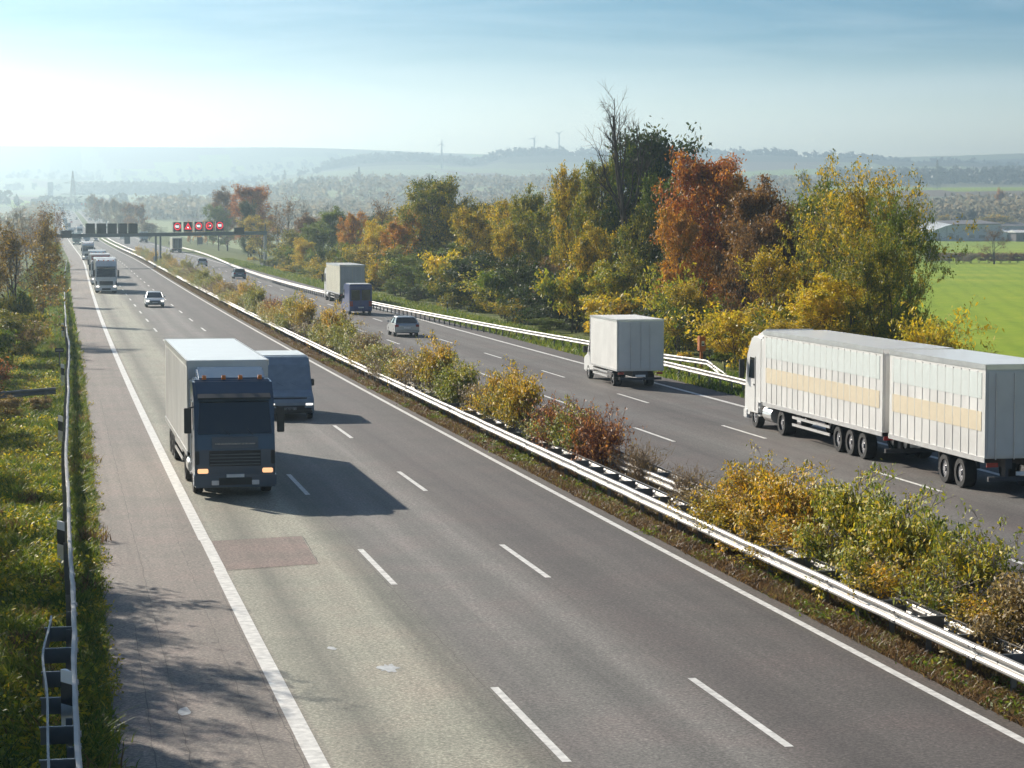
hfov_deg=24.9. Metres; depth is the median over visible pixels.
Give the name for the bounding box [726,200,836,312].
tree
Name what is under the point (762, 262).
tree
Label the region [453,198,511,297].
tree
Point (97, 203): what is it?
tree
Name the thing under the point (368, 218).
tree
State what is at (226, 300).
shrub
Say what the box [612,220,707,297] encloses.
tree
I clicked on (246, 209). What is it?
tree
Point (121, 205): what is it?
tree
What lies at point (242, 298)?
shrub
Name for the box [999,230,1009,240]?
building
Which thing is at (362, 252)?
shrub
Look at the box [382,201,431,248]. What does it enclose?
tree
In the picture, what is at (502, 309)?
shrub
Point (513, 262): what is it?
shrub
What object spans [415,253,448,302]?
shrub
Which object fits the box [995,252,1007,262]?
shrub
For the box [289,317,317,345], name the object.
shrub
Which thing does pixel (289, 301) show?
shrub
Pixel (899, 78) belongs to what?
sky
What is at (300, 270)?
shrub
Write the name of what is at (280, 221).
tree
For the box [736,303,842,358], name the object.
shrub
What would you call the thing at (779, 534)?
shrub
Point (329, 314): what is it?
shrub
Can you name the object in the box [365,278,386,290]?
shrub
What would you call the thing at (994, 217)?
tree
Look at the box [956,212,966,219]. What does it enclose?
tree
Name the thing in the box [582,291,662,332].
shrub
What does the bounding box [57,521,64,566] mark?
delineator post
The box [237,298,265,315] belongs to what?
shrub
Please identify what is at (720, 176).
tree
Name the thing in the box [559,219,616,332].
tree
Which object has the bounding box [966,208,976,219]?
tree
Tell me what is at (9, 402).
shrub
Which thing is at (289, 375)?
van
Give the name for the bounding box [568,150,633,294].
tree
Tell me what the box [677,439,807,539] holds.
shrub
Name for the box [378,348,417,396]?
shrub
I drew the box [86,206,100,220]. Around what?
tree
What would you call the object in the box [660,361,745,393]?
guardrail
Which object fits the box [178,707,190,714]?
road stain
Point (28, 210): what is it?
wood
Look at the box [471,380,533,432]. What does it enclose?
shrub
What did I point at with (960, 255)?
shrub
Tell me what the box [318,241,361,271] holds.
shrub
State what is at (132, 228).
display sign
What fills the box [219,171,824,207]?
wood
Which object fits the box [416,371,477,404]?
shrub
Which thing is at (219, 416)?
truck
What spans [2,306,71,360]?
shrub
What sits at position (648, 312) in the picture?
shrub
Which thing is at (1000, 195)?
tree
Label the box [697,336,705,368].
emergency phone
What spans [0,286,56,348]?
shrub
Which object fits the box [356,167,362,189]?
pylon
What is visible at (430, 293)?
shrub
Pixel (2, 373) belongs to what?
shrub
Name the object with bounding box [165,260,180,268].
shrub
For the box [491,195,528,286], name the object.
tree
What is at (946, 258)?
shrub
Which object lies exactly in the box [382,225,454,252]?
tree
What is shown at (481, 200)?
bare tree
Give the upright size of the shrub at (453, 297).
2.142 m
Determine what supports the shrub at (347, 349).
on the ground at (998, 286)
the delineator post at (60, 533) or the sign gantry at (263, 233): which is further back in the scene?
the sign gantry at (263, 233)
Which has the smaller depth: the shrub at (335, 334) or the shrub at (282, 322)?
the shrub at (335, 334)
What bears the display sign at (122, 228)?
attached to the sign gantry at (263, 233)
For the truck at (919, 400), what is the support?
on the road at (691, 427)
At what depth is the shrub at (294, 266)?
369.95 m
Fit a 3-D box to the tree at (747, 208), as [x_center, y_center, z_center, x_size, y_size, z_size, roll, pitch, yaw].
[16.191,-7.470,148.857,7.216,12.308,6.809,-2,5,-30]
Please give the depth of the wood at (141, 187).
3690.10 m
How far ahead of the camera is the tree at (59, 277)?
229.98 m
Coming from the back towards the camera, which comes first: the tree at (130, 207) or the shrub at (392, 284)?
the tree at (130, 207)
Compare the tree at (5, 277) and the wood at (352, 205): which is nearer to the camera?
the tree at (5, 277)
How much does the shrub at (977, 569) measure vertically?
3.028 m
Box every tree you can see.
[0,201,31,280]
[0,219,71,315]
[0,250,15,304]
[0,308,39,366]
[1,226,38,296]
[11,205,37,269]
[18,212,68,313]
[22,200,71,270]
[27,201,69,259]
[34,239,67,305]
[82,193,95,219]
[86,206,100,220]
[90,197,105,220]
[98,200,110,224]
[106,196,118,222]
[110,200,127,222]
[111,213,123,223]
[120,202,139,223]
[122,216,133,226]
[127,203,149,230]
[139,221,161,239]
[187,221,195,243]
[201,202,234,250]
[203,220,210,244]
[209,185,240,250]
[227,182,276,256]
[235,214,280,260]
[237,199,258,257]
[263,192,302,246]
[278,228,309,263]
[285,212,322,241]
[292,197,310,215]
[299,222,337,258]
[308,205,348,249]
[318,202,345,222]
[335,210,368,247]
[343,211,387,244]
[348,219,390,249]
[350,220,412,245]
[356,208,400,235]
[359,219,389,285]
[363,190,397,243]
[370,209,438,276]
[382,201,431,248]
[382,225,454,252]
[394,172,478,259]
[415,173,460,252]
[415,241,487,288]
[425,200,497,261]
[426,219,496,258]
[428,195,483,255]
[446,203,501,269]
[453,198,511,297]
[463,231,500,302]
[471,187,497,211]
[480,193,556,248]
[485,208,557,308]
[486,220,523,313]
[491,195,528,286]
[495,182,550,285]
[520,197,570,318]
[525,166,573,310]
[525,253,571,313]
[528,222,557,279]
[544,182,603,273]
[545,159,600,295]
[546,190,627,274]
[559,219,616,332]
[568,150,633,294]
[581,80,660,294]
[595,116,711,292]
[596,203,666,304]
[602,253,659,312]
[604,143,664,292]
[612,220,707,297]
[635,168,692,295]
[647,187,784,340]
[647,201,715,346]
[649,146,753,335]
[687,224,807,312]
[689,170,769,340]
[703,173,824,339]
[714,221,773,344]
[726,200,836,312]
[734,242,816,311]
[739,178,901,321]
[774,148,988,339]
[777,179,877,326]
[791,216,950,340]
[796,171,810,201]
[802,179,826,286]
[848,182,972,338]
[935,214,949,220]
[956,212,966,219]
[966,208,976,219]
[970,225,1012,263]
[975,213,1020,223]
[994,186,1005,201]
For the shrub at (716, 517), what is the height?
1.967 m
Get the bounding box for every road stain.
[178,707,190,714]
[376,664,399,671]
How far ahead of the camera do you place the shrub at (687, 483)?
66.79 m
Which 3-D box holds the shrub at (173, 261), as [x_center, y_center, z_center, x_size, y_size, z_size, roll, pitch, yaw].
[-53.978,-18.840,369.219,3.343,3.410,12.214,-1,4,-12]
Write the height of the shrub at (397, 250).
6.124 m
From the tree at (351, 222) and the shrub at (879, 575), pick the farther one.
the tree at (351, 222)
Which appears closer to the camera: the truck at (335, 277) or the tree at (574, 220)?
the tree at (574, 220)
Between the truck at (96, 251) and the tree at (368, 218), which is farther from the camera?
the tree at (368, 218)
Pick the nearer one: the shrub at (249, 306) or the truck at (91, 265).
the shrub at (249, 306)
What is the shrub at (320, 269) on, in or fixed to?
on the ground at (998, 286)
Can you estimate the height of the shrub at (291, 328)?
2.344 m
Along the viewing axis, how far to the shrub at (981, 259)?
633.76 m
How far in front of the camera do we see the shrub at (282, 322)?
169.48 m
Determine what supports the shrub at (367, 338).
on the ground at (998, 286)
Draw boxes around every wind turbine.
[437,141,443,167]
[556,131,561,148]
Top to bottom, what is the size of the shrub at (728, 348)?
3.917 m
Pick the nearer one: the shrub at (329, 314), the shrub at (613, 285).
the shrub at (329, 314)
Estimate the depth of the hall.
1200.58 m
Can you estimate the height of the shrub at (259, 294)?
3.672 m
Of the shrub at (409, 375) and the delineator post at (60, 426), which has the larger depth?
the shrub at (409, 375)
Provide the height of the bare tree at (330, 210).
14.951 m
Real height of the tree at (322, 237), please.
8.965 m
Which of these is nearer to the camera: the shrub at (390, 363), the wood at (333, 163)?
the shrub at (390, 363)
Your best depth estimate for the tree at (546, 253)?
220.06 m
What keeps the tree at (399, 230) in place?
on the ground at (998, 286)
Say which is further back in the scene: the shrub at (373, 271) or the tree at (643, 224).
the shrub at (373, 271)
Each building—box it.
[996,222,1023,229]
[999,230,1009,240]
[1008,230,1023,241]
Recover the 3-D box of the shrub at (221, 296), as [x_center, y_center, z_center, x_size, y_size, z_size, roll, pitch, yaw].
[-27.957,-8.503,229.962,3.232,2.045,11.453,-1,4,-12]
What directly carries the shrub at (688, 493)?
on the ground at (998, 286)
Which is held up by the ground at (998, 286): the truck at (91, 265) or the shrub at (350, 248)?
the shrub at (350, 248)
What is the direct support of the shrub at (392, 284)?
on the ground at (998, 286)
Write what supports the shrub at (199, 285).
on the ground at (998, 286)
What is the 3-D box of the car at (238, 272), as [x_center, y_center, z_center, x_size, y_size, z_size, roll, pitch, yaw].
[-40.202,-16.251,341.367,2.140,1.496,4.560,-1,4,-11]
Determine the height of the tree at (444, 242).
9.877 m
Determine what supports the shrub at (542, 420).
on the ground at (998, 286)
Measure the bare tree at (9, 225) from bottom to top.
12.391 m
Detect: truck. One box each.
[65,223,70,229]
[72,233,81,244]
[76,226,82,233]
[81,241,94,259]
[87,250,105,277]
[89,253,109,284]
[93,257,118,292]
[139,231,147,241]
[165,338,283,492]
[170,237,181,252]
[321,263,364,303]
[583,314,663,385]
[739,329,1023,487]
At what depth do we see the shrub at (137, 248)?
555.05 m
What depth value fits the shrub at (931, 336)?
109.91 m
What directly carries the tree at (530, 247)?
on the ground at (998, 286)
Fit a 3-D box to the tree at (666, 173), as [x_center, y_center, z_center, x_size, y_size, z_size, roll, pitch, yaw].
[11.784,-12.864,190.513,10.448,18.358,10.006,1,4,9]
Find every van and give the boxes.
[256,350,313,417]
[341,283,371,314]
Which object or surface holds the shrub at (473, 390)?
on the ground at (998, 286)
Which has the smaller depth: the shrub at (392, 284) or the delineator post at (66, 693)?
the delineator post at (66, 693)
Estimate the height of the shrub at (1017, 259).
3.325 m
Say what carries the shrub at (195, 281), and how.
on the ground at (998, 286)
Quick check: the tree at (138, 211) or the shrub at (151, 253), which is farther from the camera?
the tree at (138, 211)
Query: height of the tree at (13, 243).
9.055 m
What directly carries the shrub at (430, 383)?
on the ground at (998, 286)
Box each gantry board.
[60,231,71,238]
[234,227,243,235]
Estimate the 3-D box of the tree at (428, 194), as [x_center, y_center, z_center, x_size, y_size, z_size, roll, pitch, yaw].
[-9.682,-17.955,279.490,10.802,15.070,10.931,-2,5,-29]
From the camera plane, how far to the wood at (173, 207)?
1773.47 m
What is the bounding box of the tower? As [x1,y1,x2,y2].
[47,182,52,196]
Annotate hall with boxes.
[901,220,1001,240]
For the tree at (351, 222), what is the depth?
347.26 m
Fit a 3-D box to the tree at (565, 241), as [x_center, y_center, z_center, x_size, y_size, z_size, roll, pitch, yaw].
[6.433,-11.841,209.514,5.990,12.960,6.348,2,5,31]
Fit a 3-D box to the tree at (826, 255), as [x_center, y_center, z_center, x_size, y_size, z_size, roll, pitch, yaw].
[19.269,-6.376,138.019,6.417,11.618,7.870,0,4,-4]
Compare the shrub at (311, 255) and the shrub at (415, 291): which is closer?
the shrub at (415, 291)
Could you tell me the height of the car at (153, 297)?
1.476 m
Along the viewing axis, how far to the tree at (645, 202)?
175.46 m
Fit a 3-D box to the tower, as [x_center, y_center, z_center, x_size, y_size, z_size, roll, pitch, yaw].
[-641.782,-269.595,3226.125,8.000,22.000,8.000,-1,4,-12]
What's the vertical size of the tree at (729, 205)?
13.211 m
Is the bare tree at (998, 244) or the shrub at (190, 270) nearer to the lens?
the shrub at (190, 270)
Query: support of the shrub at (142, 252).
on the ground at (998, 286)
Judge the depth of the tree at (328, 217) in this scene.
385.85 m
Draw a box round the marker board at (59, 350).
[55,348,63,364]
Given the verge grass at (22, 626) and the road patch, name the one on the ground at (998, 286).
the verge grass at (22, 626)
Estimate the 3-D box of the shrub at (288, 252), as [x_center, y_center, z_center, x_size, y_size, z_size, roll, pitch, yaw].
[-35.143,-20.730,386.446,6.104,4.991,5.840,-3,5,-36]
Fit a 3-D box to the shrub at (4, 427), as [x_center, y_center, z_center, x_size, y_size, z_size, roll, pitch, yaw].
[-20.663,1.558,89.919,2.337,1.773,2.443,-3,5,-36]
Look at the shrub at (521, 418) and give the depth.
86.24 m
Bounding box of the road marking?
[62,215,1023,767]
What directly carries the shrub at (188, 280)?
on the ground at (998, 286)
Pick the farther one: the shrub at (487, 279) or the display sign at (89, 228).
the display sign at (89, 228)
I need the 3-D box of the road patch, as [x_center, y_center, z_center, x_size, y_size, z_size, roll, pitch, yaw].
[-6.242,4.265,58.835,2.458,0.001,5.700,-1,4,-12]
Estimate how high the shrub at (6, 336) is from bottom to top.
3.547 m
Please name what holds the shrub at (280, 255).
on the ground at (998, 286)
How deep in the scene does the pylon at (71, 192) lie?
2301.37 m
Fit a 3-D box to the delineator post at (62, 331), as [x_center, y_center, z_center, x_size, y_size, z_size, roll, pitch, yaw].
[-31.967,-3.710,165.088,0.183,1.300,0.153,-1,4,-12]
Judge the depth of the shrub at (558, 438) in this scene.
78.87 m
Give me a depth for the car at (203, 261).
433.50 m
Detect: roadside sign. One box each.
[124,237,129,250]
[197,237,202,243]
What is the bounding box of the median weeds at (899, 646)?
[153,268,1023,726]
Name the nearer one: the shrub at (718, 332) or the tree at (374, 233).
the shrub at (718, 332)
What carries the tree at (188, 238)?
on the ground at (998, 286)
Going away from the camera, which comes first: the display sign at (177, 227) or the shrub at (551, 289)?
the shrub at (551, 289)
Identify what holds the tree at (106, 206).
on the ground at (998, 286)
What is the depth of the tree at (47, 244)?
191.85 m
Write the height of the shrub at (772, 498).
3.016 m
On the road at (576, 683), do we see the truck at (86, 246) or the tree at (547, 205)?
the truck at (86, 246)
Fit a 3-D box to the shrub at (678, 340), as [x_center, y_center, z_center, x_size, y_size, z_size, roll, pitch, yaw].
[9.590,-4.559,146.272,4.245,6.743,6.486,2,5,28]
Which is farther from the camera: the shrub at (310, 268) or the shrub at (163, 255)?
the shrub at (163, 255)
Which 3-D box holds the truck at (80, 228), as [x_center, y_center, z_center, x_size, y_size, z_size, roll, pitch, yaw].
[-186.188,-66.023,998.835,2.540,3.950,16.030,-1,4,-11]
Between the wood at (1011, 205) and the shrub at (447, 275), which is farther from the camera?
the wood at (1011, 205)
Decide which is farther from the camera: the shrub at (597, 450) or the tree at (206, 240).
the tree at (206, 240)
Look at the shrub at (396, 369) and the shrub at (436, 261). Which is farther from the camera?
the shrub at (436, 261)
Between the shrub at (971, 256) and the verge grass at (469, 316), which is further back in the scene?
the shrub at (971, 256)
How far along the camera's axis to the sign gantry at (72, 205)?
2096.39 m
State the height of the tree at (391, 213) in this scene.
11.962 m
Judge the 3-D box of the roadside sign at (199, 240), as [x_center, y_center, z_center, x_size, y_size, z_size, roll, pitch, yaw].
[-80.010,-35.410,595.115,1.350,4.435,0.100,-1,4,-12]
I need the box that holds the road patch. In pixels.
[211,536,317,569]
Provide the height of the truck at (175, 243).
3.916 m
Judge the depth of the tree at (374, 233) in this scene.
329.09 m
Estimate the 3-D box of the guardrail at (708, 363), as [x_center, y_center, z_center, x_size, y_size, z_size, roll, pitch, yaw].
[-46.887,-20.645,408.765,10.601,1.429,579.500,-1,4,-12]
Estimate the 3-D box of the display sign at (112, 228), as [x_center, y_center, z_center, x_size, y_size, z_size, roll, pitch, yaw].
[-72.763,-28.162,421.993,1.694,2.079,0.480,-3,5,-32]
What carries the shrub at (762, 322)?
on the ground at (998, 286)
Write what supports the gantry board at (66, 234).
attached to the sign gantry at (263, 233)
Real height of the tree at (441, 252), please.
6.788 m
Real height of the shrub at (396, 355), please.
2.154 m
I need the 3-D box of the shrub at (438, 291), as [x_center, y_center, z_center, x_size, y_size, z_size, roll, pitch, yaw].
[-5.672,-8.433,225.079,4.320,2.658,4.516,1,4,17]
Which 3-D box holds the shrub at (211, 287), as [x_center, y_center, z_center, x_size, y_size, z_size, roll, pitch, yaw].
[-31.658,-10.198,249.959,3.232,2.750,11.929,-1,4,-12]
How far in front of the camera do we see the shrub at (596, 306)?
164.66 m
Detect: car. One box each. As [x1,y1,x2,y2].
[144,291,164,306]
[196,258,207,265]
[231,268,245,278]
[387,316,418,336]
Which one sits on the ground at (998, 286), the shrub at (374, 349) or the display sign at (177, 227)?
the shrub at (374, 349)
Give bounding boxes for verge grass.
[0,261,141,767]
[214,257,745,397]
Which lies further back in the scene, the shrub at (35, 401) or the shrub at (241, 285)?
the shrub at (241, 285)
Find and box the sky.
[0,0,1023,156]
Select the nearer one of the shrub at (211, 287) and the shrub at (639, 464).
the shrub at (639, 464)
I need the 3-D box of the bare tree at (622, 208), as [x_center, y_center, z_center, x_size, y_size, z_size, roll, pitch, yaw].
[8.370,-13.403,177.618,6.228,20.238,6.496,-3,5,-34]
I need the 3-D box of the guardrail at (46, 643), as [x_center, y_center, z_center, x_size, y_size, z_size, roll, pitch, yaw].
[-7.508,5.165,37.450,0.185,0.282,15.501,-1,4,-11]
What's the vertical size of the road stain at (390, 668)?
0.001 m
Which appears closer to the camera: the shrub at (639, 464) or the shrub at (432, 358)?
the shrub at (639, 464)
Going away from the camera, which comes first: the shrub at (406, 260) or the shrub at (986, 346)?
the shrub at (986, 346)
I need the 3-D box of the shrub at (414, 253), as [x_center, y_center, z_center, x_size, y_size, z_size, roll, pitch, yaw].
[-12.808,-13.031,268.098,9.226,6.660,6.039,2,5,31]
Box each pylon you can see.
[64,171,80,210]
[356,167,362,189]
[933,160,940,188]
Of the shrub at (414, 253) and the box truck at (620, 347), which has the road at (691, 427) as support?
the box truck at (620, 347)
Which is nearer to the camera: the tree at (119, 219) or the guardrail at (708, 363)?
the guardrail at (708, 363)
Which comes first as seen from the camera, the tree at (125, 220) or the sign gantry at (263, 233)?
the sign gantry at (263, 233)
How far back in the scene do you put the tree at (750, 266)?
164.47 m
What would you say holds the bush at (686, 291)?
on the ground at (998, 286)
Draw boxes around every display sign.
[85,223,94,233]
[96,223,105,233]
[107,223,116,233]
[118,223,126,233]
[128,223,137,233]
[173,222,181,231]
[183,222,191,231]
[194,222,202,231]
[204,221,212,231]
[215,221,223,231]
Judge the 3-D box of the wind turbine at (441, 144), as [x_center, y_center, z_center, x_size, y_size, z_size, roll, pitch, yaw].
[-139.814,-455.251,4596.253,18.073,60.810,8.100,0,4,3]
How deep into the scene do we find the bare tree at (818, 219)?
153.86 m
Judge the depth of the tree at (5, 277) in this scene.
148.11 m
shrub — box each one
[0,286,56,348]
[0,325,25,370]
[0,356,17,391]
[0,394,28,415]
[0,406,12,429]
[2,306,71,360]
[27,395,51,410]
[132,245,143,255]
[140,246,149,256]
[148,247,158,258]
[158,248,173,269]
[162,255,177,268]
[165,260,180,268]
[174,256,194,279]
[183,273,195,287]
[184,263,196,284]
[188,263,210,280]
[191,275,207,285]
[191,281,205,291]
[200,268,225,286]
[202,277,225,294]
[207,280,230,293]
[213,278,238,302]
[213,289,232,306]
[218,291,233,308]
[222,286,247,307]
[229,277,264,310]
[235,288,249,312]
[237,280,271,317]
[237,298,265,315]
[249,300,280,316]
[252,243,295,270]
[252,307,272,328]
[256,299,286,332]
[257,293,287,322]
[259,259,278,265]
[262,248,284,267]
[265,305,298,335]
[270,290,319,333]
[274,238,302,269]
[277,289,322,340]
[278,262,292,270]
[279,263,310,273]
[282,264,298,272]
[283,246,304,262]
[285,316,314,339]
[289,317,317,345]
[290,237,317,272]
[295,268,311,275]
[296,265,316,277]
[297,316,339,353]
[302,250,315,273]
[302,254,321,273]
[305,249,336,261]
[305,259,336,279]
[306,299,364,351]
[311,241,353,276]
[312,312,360,355]
[314,319,341,357]
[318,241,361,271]
[325,327,369,367]
[329,327,361,356]
[331,242,388,262]
[334,343,372,370]
[338,247,380,276]
[341,242,366,267]
[341,244,383,279]
[345,321,396,367]
[352,350,397,386]
[353,332,408,380]
[360,252,418,290]
[365,262,390,285]
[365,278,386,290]
[369,242,433,295]
[369,342,409,377]
[369,349,413,378]
[375,244,405,292]
[375,254,418,295]
[378,279,406,295]
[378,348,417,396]
[387,253,429,297]
[392,346,429,402]
[395,328,464,392]
[400,263,439,301]
[402,287,429,302]
[406,364,457,392]
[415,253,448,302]
[415,350,488,420]
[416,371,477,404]
[417,248,469,284]
[420,254,475,307]
[429,284,467,307]
[435,249,499,311]
[436,292,472,310]
[450,268,500,313]
[452,369,487,425]
[456,354,537,432]
[467,360,558,447]
[471,258,529,317]
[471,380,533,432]
[473,296,529,323]
[474,265,530,318]
[485,251,548,322]
[498,410,542,443]
[508,259,572,324]
[510,289,589,329]
[512,408,549,455]
[518,388,604,460]
[523,317,567,332]
[524,394,610,471]
[530,266,594,332]
[552,396,643,474]
[574,291,633,331]
[578,259,630,319]
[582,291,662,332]
[605,436,675,488]
[619,294,739,350]
[624,261,707,353]
[648,460,724,500]
[653,288,748,360]
[658,296,768,368]
[659,472,730,528]
[659,477,785,552]
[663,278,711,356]
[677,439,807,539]
[687,303,788,367]
[710,500,837,578]
[714,456,854,565]
[720,294,808,371]
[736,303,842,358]
[739,317,878,336]
[771,458,958,588]
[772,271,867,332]
[803,516,921,596]
[811,481,1016,619]
[830,540,958,631]
[855,498,1023,639]
[888,295,1003,349]
[922,569,1023,643]
[925,338,1003,353]
[938,569,1023,683]
[940,252,955,262]
[954,252,964,262]
[956,253,974,262]
[960,253,979,263]
[969,252,986,262]
[980,252,998,262]
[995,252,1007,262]
[1002,253,1016,262]
[1008,252,1023,261]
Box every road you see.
[54,211,1023,767]
[77,211,1023,593]
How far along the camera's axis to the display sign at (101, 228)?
420.64 m
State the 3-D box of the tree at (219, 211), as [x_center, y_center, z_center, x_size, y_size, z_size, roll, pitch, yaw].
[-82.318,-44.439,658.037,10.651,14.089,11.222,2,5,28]
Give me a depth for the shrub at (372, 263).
282.25 m
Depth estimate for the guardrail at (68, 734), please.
41.67 m
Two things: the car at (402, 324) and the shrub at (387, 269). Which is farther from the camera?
the shrub at (387, 269)
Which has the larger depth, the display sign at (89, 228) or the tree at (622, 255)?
the display sign at (89, 228)
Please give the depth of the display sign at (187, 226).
429.64 m
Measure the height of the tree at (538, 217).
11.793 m
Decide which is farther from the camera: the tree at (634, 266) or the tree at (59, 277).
the tree at (59, 277)
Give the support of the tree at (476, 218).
on the ground at (998, 286)
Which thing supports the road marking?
on the road at (691, 427)
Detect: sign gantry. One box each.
[47,224,269,266]
[54,203,93,211]
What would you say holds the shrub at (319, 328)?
on the ground at (998, 286)
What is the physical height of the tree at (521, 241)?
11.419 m
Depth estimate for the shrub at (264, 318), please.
181.15 m
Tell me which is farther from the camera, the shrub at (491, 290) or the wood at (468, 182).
the wood at (468, 182)
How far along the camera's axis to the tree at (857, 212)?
128.84 m
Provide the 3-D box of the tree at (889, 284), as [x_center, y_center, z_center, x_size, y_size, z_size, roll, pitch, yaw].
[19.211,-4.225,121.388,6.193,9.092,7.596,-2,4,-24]
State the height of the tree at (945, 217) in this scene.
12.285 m
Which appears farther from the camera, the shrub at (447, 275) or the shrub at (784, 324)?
the shrub at (447, 275)
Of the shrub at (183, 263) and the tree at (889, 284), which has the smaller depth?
the tree at (889, 284)
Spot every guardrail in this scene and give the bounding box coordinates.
[0,387,55,406]
[39,262,82,767]
[42,615,51,767]
[102,238,1023,692]
[108,238,1023,640]
[182,247,726,374]
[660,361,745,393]
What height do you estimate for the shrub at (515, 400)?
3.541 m
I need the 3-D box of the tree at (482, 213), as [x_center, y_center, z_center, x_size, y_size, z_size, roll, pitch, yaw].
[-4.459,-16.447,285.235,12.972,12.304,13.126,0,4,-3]
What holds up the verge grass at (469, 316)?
on the ground at (998, 286)
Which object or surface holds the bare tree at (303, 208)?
on the ground at (998, 286)
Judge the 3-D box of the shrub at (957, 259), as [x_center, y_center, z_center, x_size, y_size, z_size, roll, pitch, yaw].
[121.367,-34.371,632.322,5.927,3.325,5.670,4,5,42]
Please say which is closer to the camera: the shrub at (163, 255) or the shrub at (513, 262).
the shrub at (513, 262)
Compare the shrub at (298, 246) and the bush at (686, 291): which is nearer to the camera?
the bush at (686, 291)
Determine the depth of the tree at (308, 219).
449.12 m
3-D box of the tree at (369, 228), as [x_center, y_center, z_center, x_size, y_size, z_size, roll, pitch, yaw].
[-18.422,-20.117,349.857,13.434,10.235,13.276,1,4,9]
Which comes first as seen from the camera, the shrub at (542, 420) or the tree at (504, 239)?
the shrub at (542, 420)
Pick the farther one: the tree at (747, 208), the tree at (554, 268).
the tree at (554, 268)
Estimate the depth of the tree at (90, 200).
1470.50 m
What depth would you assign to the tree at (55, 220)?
410.66 m
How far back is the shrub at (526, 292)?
188.82 m
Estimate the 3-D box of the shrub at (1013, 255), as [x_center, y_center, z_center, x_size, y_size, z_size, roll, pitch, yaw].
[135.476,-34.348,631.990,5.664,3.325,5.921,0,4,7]
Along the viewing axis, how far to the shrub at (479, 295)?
212.76 m
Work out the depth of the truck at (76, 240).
760.56 m
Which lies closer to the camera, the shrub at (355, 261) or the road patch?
the road patch
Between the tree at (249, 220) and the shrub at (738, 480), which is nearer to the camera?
the shrub at (738, 480)
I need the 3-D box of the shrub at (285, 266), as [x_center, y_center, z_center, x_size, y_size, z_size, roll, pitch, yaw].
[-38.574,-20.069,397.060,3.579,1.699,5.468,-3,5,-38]
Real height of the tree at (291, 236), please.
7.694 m
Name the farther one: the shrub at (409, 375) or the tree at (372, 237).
the tree at (372, 237)
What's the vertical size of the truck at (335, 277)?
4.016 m
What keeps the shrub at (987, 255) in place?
on the ground at (998, 286)
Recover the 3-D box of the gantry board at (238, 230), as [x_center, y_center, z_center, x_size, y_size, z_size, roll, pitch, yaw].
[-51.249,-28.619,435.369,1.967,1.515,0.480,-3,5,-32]
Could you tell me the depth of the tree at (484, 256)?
252.76 m
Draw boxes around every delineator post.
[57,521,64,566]
[58,415,62,443]
[61,323,63,335]
[61,364,64,387]
[61,669,72,725]
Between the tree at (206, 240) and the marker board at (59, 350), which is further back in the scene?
the tree at (206, 240)
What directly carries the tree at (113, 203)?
on the ground at (998, 286)
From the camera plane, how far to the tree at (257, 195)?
562.45 m
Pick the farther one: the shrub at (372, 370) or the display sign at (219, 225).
the display sign at (219, 225)
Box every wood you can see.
[0,159,322,210]
[0,200,52,251]
[70,180,231,194]
[131,193,229,220]
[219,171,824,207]
[232,184,823,235]
[320,145,1023,170]
[816,164,1023,185]
[887,191,1023,222]
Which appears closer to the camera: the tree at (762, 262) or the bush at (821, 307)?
the bush at (821, 307)
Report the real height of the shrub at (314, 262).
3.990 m
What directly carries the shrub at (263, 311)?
on the ground at (998, 286)
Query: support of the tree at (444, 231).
on the ground at (998, 286)
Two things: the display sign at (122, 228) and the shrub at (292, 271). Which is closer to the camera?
the shrub at (292, 271)
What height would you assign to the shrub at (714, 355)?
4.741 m
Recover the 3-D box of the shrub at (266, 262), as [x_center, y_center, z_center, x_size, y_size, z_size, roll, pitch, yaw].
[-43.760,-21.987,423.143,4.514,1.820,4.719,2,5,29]
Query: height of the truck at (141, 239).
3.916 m
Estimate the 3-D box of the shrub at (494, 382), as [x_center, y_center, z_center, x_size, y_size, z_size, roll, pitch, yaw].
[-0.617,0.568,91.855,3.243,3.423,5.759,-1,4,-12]
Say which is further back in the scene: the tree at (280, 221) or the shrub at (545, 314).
the tree at (280, 221)
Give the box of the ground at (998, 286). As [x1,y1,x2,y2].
[0,146,1023,767]
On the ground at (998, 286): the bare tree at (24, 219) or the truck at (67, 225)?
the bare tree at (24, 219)
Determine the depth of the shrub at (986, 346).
106.88 m

